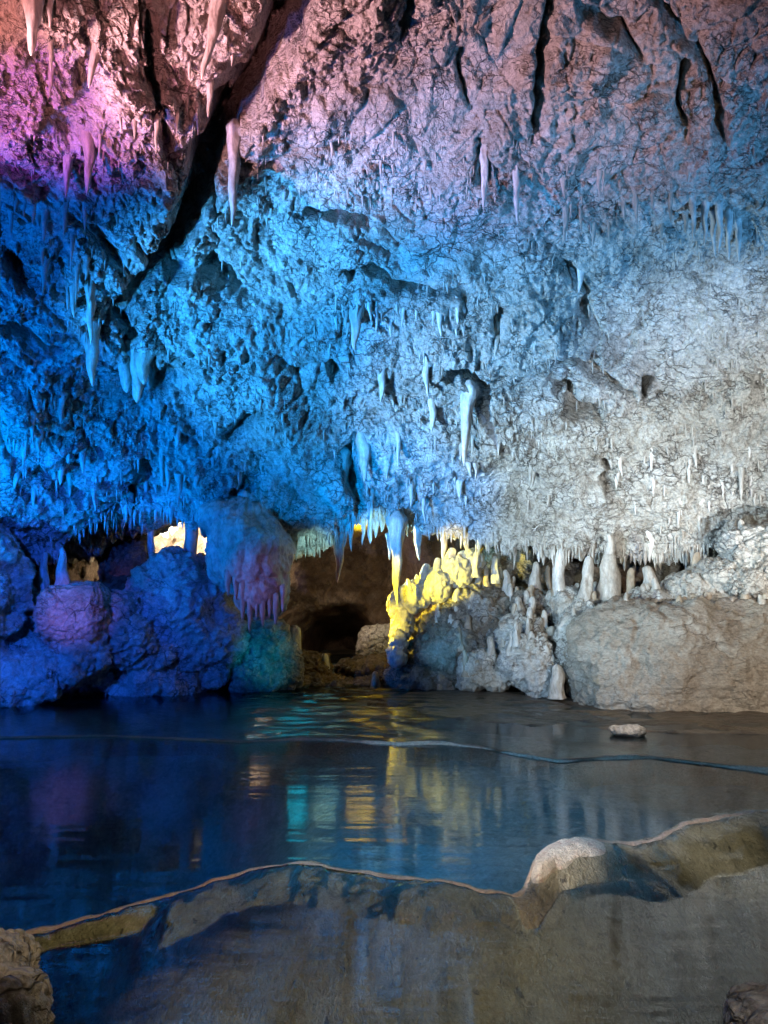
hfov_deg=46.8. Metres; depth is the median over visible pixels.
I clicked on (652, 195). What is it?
stalactite
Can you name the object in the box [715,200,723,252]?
stalactite
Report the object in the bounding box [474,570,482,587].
stalagmite
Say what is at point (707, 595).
stalagmite
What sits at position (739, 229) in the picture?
stalactite
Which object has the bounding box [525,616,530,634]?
stalagmite
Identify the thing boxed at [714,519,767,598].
crust mound
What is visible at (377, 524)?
stalactite
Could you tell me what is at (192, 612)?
boulder
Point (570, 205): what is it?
stalactite
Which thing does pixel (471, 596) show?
stalagmite
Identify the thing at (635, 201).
stalactite
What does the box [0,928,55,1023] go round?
rock
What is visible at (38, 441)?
stalactite
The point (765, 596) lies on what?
stalagmite
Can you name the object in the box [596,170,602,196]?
stalactite
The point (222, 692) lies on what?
rock mass
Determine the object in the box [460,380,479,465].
stalactite
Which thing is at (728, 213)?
stalactite
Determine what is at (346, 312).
stalactite
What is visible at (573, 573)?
rock mass
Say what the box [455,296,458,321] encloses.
stalactite
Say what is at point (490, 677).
crust mound
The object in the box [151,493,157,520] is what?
stalactite
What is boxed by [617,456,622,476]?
stalactite
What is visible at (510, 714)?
rock shelf
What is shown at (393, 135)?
stalactite
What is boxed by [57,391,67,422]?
stalactite
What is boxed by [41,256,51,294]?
stalactite
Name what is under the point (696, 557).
stalagmite
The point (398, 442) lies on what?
stalactite
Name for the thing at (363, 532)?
stalactite
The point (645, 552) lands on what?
stalactite
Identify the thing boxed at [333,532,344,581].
stalactite
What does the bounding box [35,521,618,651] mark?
cave wall
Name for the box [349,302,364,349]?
stalactite
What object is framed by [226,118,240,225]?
stalactite
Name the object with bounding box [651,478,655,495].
stalactite
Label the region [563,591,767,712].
rock slab
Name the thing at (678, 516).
stalactite
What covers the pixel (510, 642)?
stalagmite
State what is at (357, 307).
stalactite
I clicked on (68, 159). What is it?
stalactite
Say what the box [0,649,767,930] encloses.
water
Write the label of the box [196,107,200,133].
stalactite
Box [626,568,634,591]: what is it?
stalagmite
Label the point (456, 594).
stalagmite
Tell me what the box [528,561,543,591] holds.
stalagmite
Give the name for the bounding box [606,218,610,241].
stalactite
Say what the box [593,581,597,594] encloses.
stalagmite
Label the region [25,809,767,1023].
rimstone dam
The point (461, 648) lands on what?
stalagmite
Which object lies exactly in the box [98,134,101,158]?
stalactite
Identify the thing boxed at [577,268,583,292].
stalactite
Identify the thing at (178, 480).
stalactite
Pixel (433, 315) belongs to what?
stalactite
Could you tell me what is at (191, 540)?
column
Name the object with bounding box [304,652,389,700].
rock ramp
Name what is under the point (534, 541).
stalactite
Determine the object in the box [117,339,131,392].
stalactite
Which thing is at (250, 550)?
flowstone dome
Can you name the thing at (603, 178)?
stalactite
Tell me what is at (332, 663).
floor
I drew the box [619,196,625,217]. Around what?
stalactite
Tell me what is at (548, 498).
stalactite
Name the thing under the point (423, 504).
stalactite
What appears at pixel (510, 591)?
stalagmite
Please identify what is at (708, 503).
stalactite
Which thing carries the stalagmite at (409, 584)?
on the dripstone cascade
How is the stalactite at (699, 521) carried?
hanging from the cave ceiling
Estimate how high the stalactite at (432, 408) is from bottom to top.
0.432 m
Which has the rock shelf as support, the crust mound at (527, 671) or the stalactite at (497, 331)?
the crust mound at (527, 671)
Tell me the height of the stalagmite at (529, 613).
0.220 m
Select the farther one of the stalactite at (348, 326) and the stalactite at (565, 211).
the stalactite at (348, 326)
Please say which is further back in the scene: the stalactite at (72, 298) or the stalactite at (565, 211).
the stalactite at (565, 211)
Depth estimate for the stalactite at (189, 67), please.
6.37 m
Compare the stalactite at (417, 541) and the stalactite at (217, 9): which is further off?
the stalactite at (417, 541)
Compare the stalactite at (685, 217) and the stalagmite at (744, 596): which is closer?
the stalactite at (685, 217)
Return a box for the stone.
[609,724,646,737]
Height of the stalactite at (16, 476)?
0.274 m
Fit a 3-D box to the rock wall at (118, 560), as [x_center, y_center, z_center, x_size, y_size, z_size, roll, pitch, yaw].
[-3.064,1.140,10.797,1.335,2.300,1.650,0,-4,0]
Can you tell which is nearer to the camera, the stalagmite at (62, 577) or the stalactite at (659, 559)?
the stalagmite at (62, 577)
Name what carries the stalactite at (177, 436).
hanging from the cave ceiling
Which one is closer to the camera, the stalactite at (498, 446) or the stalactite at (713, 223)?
the stalactite at (713, 223)
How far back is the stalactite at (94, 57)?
5.91 m
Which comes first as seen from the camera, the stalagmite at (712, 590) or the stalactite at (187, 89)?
the stalactite at (187, 89)
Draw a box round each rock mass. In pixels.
[205,554,247,695]
[540,557,689,593]
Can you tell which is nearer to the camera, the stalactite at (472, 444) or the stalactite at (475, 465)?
the stalactite at (472, 444)
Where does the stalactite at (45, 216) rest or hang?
hanging from the cave ceiling
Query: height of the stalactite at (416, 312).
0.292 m
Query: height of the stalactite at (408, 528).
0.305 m
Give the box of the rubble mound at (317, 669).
[301,649,347,683]
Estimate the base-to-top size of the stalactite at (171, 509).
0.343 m
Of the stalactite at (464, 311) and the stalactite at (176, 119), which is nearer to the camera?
the stalactite at (176, 119)
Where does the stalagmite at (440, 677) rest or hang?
on the rock shelf
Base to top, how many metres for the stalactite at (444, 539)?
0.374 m
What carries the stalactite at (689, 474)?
hanging from the cave ceiling
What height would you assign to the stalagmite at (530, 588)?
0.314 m
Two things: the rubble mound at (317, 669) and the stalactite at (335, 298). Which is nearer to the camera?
the stalactite at (335, 298)
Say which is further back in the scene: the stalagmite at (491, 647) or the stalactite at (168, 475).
the stalagmite at (491, 647)
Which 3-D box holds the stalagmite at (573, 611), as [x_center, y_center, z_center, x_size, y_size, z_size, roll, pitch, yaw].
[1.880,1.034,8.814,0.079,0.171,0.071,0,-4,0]
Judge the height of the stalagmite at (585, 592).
0.538 m
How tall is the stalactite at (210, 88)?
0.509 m
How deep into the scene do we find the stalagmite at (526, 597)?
9.49 m
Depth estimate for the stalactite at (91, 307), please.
7.07 m
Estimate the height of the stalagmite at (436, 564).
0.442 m
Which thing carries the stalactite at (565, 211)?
hanging from the cave ceiling
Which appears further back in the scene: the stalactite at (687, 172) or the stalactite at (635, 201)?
the stalactite at (635, 201)
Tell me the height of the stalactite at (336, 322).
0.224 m
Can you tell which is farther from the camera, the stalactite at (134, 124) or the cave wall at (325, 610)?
the cave wall at (325, 610)
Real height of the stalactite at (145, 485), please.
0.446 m
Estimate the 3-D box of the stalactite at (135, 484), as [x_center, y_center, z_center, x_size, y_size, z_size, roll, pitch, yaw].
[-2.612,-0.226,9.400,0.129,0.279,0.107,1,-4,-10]
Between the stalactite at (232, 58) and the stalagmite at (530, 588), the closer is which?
the stalactite at (232, 58)
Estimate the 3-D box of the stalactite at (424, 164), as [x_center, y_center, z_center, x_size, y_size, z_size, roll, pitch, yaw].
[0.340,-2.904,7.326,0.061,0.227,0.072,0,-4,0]
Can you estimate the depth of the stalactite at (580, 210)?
7.55 m
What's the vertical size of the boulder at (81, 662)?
0.723 m
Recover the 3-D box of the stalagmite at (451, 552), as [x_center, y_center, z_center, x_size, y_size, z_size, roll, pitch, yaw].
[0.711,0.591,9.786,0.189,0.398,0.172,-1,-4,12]
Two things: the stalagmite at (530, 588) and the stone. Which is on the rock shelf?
the stone
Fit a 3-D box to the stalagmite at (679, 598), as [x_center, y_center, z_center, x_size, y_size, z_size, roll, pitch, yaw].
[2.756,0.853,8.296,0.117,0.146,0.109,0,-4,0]
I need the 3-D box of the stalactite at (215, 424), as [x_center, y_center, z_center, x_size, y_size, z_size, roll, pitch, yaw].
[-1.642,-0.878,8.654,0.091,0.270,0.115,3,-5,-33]
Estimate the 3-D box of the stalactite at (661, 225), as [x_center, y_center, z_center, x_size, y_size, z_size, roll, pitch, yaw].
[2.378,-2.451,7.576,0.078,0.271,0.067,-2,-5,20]
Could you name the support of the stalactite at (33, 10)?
hanging from the cave ceiling
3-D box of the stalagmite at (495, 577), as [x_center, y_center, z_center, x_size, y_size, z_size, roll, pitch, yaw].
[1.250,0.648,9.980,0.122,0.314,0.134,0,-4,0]
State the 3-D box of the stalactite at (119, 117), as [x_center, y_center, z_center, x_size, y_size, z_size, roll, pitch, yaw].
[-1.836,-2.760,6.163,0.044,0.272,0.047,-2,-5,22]
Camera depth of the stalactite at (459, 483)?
9.33 m
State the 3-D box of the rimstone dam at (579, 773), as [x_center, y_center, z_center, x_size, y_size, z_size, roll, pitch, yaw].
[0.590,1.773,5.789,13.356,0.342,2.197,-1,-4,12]
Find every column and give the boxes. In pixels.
[147,530,154,556]
[183,522,198,554]
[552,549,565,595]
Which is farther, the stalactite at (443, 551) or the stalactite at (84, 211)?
the stalactite at (443, 551)
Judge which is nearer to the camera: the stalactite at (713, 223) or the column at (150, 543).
the stalactite at (713, 223)
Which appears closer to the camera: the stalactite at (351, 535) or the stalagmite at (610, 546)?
the stalagmite at (610, 546)
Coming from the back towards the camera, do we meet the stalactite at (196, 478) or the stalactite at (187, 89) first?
the stalactite at (196, 478)
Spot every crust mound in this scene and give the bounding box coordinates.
[455,648,510,691]
[493,610,559,697]
[545,583,624,677]
[628,556,736,603]
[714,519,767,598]
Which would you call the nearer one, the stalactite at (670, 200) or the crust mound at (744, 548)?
the stalactite at (670, 200)
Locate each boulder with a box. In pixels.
[14,633,113,691]
[32,580,113,643]
[106,589,158,670]
[123,545,250,691]
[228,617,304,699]
[355,623,389,655]
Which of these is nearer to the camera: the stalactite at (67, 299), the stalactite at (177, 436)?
the stalactite at (67, 299)
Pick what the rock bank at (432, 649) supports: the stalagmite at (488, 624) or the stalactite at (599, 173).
the stalagmite at (488, 624)
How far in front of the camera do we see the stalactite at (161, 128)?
6.60 m
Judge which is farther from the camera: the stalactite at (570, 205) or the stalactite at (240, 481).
the stalactite at (240, 481)
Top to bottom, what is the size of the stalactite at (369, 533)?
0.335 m
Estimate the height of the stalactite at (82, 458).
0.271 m
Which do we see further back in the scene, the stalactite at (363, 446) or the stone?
the stalactite at (363, 446)
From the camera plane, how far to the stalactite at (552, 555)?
9.35 m
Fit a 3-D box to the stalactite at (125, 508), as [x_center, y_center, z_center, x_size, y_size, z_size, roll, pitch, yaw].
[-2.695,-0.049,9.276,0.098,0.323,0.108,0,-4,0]
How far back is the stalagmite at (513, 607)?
9.23 m
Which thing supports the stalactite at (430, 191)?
hanging from the cave ceiling
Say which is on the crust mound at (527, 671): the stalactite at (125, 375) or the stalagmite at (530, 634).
the stalagmite at (530, 634)
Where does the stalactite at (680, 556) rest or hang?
hanging from the cave ceiling
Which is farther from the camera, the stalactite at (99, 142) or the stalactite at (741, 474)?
the stalactite at (741, 474)
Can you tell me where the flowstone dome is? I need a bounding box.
[194,495,295,632]
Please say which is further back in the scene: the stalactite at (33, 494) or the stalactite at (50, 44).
the stalactite at (33, 494)
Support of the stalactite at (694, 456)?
hanging from the cave ceiling
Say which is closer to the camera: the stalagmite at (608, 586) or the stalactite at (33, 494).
the stalactite at (33, 494)
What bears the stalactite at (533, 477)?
hanging from the cave ceiling
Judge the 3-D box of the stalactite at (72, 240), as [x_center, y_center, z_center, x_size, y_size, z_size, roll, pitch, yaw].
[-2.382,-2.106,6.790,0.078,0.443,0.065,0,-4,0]
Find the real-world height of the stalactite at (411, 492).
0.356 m
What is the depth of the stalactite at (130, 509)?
9.27 m
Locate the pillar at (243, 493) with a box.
[237,490,249,496]
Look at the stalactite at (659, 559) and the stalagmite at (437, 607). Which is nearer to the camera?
the stalactite at (659, 559)
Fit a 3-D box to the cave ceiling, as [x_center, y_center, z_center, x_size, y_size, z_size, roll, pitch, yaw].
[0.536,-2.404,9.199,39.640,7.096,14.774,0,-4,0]
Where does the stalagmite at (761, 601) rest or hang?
on the rock slab at (698, 653)
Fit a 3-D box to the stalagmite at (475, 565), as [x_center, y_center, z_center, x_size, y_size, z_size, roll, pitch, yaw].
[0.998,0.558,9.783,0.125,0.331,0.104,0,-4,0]
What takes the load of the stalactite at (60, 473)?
hanging from the cave ceiling
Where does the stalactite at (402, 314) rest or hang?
hanging from the cave ceiling
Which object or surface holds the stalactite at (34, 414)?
hanging from the cave ceiling
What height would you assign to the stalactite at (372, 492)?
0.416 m
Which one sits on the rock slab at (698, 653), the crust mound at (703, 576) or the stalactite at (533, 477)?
the crust mound at (703, 576)
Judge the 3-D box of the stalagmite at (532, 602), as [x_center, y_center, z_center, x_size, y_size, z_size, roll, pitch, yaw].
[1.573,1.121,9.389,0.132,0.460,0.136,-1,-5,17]
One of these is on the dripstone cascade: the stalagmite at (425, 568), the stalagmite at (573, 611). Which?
the stalagmite at (425, 568)
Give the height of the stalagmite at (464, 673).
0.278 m
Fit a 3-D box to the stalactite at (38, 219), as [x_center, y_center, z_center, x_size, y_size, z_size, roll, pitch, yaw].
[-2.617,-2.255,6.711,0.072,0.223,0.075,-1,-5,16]
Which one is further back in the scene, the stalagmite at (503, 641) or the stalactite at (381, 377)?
the stalagmite at (503, 641)
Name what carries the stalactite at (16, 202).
hanging from the cave ceiling
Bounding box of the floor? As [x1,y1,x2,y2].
[15,654,565,736]
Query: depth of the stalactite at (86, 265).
6.95 m
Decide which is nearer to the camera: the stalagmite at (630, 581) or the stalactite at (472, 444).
the stalactite at (472, 444)
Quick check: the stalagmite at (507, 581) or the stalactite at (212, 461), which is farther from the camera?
the stalagmite at (507, 581)
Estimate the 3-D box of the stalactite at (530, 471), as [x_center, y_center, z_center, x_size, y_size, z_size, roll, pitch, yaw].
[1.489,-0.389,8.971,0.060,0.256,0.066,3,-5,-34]
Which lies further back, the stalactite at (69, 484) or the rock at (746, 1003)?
the stalactite at (69, 484)
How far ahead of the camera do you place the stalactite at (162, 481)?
8.88 m
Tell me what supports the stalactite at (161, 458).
hanging from the cave ceiling
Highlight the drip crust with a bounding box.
[0,121,767,567]
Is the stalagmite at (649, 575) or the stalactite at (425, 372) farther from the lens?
the stalagmite at (649, 575)
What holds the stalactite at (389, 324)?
hanging from the cave ceiling
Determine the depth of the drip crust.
8.58 m
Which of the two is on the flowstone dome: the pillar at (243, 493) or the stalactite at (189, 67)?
the pillar at (243, 493)
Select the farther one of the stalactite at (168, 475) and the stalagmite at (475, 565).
the stalagmite at (475, 565)
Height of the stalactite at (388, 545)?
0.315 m
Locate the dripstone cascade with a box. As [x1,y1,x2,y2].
[385,547,485,668]
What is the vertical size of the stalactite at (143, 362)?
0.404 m
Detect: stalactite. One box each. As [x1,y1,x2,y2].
[7,211,13,235]
[13,471,20,489]
[14,195,18,212]
[20,0,44,55]
[21,444,28,467]
[29,409,37,441]
[30,192,36,224]
[31,486,36,506]
[35,214,40,227]
[35,424,44,456]
[40,247,45,266]
[41,209,49,243]
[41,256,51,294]
[46,0,53,27]
[47,40,53,70]
[48,62,55,95]
[48,266,53,291]
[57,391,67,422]
[57,461,64,484]
[61,202,68,236]
[63,152,73,197]
[66,292,69,309]
[66,428,73,463]
[66,473,72,495]
[69,284,75,316]
[70,220,76,263]
[74,68,77,86]
[74,263,79,303]
[79,125,95,194]
[79,448,86,473]
[81,194,86,229]
[81,321,100,386]
[84,254,90,278]
[84,282,95,343]
[87,272,93,302]
[88,31,103,87]
[91,477,96,510]
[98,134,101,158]
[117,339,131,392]
[118,107,122,133]
[123,339,143,401]
[123,494,129,522]
[127,491,133,516]
[132,118,137,139]
[133,481,138,495]
[136,342,153,384]
[142,463,151,493]
[151,469,157,494]
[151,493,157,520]
[153,113,160,152]
[158,458,164,487]
[159,432,165,478]
[160,115,162,137]
[161,68,169,103]
[164,457,170,493]
[167,494,176,524]
[173,107,179,134]
[174,421,182,448]
[174,466,182,505]
[184,76,189,111]
[187,60,191,79]
[190,460,200,488]
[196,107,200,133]
[201,0,228,78]
[206,74,213,116]
[211,408,217,434]
[211,450,214,467]
[215,439,223,458]
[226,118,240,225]
[231,53,233,66]
[237,473,242,489]
[329,142,333,158]
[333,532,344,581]
[334,296,337,312]
[334,317,337,329]
[339,446,350,525]
[344,308,348,329]
[346,321,350,335]
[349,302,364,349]
[349,522,353,550]
[355,301,358,319]
[355,431,371,481]
[361,517,365,543]
[367,302,372,320]
[367,515,372,543]
[369,488,374,521]
[374,302,378,331]
[374,514,382,537]
[377,369,385,401]
[379,160,381,176]
[385,531,391,559]
[386,466,389,479]
[387,319,392,336]
[389,510,407,604]
[392,131,394,148]
[395,428,400,463]
[401,307,405,325]
[407,520,409,535]
[408,478,416,506]
[413,524,420,559]
[414,289,420,320]
[421,497,425,523]
[422,357,429,395]
[423,159,426,172]
[427,396,436,431]
[429,185,432,199]
[431,297,435,325]
[436,311,442,335]
[441,533,447,561]
[442,532,445,547]
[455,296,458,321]
[456,477,463,498]
[459,444,461,460]
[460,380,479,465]
[461,307,465,335]
[465,462,471,475]
[471,437,474,454]
[473,462,477,478]
[476,540,480,556]
[479,144,487,209]
[494,314,499,355]
[496,443,500,455]
[512,153,520,224]
[513,536,516,569]
[527,500,529,512]
[528,465,532,484]
[531,471,535,486]
[532,526,539,561]
[532,536,537,550]
[547,494,550,506]
[551,546,553,565]
[559,175,565,197]
[562,202,569,243]
[565,550,567,564]
[569,202,572,217]
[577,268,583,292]
[578,206,582,234]
[591,543,595,559]
[592,222,595,247]
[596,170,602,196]
[602,169,605,193]
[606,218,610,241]
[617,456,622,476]
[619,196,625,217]
[632,190,638,223]
[642,543,647,564]
[645,531,654,561]
[649,448,653,470]
[650,190,654,210]
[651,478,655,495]
[658,555,662,569]
[659,223,663,239]
[668,192,672,222]
[677,498,680,526]
[677,544,681,562]
[682,212,687,234]
[684,550,688,567]
[686,167,689,181]
[687,468,690,483]
[688,196,695,240]
[688,459,691,470]
[692,441,696,467]
[696,499,704,531]
[701,200,709,244]
[707,484,711,512]
[709,208,716,256]
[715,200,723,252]
[720,481,723,497]
[723,206,732,259]
[735,217,742,261]
[738,467,744,499]
[748,476,754,496]
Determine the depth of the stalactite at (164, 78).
6.40 m
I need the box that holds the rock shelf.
[365,685,767,749]
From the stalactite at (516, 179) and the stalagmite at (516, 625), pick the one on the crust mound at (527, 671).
the stalagmite at (516, 625)
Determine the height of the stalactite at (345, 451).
0.874 m
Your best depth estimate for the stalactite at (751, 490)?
8.99 m
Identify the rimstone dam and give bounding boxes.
[0,734,767,791]
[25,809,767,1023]
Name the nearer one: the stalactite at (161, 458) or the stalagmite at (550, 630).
the stalactite at (161, 458)
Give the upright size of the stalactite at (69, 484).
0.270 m
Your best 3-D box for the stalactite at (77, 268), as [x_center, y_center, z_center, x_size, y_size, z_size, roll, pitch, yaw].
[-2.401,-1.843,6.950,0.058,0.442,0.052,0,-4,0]
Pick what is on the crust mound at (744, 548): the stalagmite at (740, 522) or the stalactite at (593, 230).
the stalagmite at (740, 522)
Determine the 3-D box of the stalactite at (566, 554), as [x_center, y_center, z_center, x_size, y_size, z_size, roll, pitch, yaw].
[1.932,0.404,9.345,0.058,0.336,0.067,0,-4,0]
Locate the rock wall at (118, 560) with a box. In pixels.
[96,533,155,589]
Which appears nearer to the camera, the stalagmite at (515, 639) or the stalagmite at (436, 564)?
the stalagmite at (515, 639)
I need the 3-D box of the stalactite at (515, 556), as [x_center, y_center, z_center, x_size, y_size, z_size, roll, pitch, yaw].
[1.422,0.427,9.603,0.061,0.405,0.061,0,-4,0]
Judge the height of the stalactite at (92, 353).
0.594 m
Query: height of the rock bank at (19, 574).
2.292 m
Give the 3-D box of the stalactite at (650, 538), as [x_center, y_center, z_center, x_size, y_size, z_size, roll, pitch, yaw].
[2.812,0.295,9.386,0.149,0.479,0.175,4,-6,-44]
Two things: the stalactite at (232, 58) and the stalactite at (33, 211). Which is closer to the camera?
the stalactite at (232, 58)
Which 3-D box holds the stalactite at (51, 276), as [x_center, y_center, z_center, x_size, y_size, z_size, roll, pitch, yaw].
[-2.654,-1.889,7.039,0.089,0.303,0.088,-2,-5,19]
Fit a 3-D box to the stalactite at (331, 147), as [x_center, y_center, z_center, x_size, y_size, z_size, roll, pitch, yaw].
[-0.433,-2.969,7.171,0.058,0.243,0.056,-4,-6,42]
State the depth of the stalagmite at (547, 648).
8.83 m
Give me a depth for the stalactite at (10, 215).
6.64 m
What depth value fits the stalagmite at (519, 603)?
9.42 m
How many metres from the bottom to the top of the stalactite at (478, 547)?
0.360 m
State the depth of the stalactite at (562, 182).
7.36 m
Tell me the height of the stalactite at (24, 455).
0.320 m
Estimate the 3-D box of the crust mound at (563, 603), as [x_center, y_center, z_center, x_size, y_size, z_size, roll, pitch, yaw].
[2.180,1.217,9.174,0.949,0.972,1.247,0,-4,0]
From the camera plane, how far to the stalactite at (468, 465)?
9.01 m
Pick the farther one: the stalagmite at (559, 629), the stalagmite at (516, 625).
the stalagmite at (516, 625)
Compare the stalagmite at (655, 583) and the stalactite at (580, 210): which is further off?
the stalagmite at (655, 583)
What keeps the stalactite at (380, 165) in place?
hanging from the cave ceiling
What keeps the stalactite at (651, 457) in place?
hanging from the cave ceiling
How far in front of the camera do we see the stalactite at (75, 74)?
6.17 m
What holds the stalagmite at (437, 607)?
on the rock bank at (432, 649)
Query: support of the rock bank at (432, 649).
on the rock shelf
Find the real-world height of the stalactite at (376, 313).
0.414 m
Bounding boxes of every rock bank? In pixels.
[0,522,207,715]
[382,546,565,690]
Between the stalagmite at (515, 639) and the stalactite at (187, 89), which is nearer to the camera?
the stalactite at (187, 89)
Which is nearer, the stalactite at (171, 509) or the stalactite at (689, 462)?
the stalactite at (689, 462)
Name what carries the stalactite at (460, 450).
hanging from the cave ceiling
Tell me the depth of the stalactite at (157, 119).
6.31 m
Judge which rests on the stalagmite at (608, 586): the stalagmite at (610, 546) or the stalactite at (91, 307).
the stalagmite at (610, 546)
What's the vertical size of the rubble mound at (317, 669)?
0.575 m
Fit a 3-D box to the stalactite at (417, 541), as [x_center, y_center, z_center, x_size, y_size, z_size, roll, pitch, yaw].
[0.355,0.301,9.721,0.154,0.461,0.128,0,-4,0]
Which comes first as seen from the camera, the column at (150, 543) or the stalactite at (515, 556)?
the stalactite at (515, 556)
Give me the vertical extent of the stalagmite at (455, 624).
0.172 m
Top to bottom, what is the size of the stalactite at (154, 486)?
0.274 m
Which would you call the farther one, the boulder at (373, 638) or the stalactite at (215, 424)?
the boulder at (373, 638)
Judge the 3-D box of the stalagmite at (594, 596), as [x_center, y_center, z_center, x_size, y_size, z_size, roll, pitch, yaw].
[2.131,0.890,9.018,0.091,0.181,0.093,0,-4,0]
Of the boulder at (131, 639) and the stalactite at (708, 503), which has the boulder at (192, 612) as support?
the boulder at (131, 639)
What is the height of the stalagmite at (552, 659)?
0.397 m
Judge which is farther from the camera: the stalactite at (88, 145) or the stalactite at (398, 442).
the stalactite at (398, 442)
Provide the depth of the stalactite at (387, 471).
9.05 m
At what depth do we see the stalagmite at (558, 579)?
9.33 m
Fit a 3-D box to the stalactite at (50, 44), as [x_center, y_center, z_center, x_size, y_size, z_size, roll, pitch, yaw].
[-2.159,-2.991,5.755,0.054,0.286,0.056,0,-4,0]
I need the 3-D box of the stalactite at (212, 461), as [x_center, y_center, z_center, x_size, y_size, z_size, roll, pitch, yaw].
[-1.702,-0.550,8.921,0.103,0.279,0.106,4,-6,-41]
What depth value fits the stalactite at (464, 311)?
8.14 m
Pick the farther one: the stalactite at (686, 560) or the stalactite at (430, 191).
the stalactite at (686, 560)
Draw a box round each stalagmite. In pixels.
[37,551,49,594]
[54,547,69,585]
[290,625,303,698]
[322,653,329,668]
[370,671,380,695]
[406,579,412,591]
[418,563,429,607]
[430,558,440,597]
[435,603,439,614]
[437,671,444,689]
[445,548,455,583]
[452,588,459,610]
[452,620,460,636]
[454,627,464,651]
[461,650,468,676]
[463,615,471,637]
[468,591,474,640]
[470,550,479,577]
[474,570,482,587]
[480,597,498,654]
[481,566,490,587]
[487,636,495,654]
[490,556,499,583]
[499,567,503,582]
[500,638,505,654]
[502,569,510,594]
[506,631,512,655]
[507,583,513,610]
[511,576,515,587]
[511,603,516,613]
[511,630,518,654]
[514,622,519,634]
[515,596,525,610]
[523,590,529,604]
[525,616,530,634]
[526,606,532,618]
[527,585,533,596]
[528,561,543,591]
[528,631,534,639]
[529,596,535,613]
[541,610,547,629]
[543,654,554,694]
[544,566,551,589]
[544,645,551,669]
[545,626,555,646]
[547,664,565,699]
[557,620,564,638]
[572,607,576,615]
[576,555,593,601]
[592,591,596,602]
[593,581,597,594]
[596,553,620,599]
[605,534,614,554]
[623,592,628,600]
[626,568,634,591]
[640,583,646,592]
[642,565,657,586]
[651,578,660,590]
[675,595,682,601]
[690,552,700,570]
[703,592,711,599]
[708,587,715,594]
[737,520,744,528]
[740,586,748,598]
[758,594,765,604]
[761,588,767,598]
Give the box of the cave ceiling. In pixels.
[0,0,767,565]
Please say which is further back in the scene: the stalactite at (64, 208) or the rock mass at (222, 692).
the rock mass at (222, 692)
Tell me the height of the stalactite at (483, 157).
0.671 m
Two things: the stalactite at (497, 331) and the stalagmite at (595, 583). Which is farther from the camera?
the stalagmite at (595, 583)
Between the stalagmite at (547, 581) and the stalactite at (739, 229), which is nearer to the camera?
the stalactite at (739, 229)
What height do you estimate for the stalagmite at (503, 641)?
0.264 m
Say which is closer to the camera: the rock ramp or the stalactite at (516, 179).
the stalactite at (516, 179)
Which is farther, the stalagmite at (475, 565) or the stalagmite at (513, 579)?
the stalagmite at (513, 579)
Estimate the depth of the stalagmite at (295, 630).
9.71 m
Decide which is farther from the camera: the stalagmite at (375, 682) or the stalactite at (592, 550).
the stalagmite at (375, 682)
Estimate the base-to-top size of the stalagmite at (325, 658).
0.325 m
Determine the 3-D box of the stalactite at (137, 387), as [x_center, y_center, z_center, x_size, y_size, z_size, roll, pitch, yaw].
[-2.264,-1.287,8.067,0.210,0.596,0.205,0,-4,0]
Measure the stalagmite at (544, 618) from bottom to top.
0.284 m
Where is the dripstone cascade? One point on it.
(433, 584)
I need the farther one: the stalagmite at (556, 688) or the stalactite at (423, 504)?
the stalactite at (423, 504)
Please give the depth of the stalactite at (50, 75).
5.94 m
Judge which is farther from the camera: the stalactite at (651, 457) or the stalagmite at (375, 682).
the stalagmite at (375, 682)
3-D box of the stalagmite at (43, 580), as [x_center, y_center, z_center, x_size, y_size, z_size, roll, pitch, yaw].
[-3.401,0.656,8.881,0.169,0.527,0.138,0,-4,0]
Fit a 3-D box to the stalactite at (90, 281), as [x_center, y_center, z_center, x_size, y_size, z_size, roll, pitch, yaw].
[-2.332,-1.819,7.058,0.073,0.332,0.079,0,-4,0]
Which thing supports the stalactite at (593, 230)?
hanging from the cave ceiling
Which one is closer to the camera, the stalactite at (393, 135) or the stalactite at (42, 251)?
the stalactite at (42, 251)
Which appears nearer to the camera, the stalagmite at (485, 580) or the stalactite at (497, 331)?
the stalactite at (497, 331)
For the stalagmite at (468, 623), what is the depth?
9.55 m
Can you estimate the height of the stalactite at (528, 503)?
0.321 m
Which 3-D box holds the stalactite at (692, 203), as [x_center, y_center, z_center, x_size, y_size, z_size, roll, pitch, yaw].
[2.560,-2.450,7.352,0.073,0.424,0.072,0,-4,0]
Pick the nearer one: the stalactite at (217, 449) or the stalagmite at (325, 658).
the stalactite at (217, 449)
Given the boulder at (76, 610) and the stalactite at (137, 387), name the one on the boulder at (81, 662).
the boulder at (76, 610)
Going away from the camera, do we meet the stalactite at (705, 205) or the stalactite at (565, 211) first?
the stalactite at (705, 205)
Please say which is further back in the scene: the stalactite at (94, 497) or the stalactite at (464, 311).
the stalactite at (94, 497)
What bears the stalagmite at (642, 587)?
on the crust mound at (703, 576)
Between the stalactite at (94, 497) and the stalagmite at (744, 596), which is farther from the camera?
the stalactite at (94, 497)
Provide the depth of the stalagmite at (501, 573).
10.00 m
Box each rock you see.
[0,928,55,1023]
[723,982,767,1023]
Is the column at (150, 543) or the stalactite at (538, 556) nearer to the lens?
the stalactite at (538, 556)
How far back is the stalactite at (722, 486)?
9.06 m
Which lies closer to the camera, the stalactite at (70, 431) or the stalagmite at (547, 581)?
the stalactite at (70, 431)
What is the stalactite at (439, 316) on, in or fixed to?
hanging from the cave ceiling
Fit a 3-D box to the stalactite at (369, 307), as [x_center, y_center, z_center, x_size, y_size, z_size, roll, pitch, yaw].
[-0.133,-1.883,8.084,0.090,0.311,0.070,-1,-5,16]
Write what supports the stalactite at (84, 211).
hanging from the cave ceiling
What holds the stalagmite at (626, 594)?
on the rock slab at (698, 653)
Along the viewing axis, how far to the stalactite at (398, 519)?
9.36 m

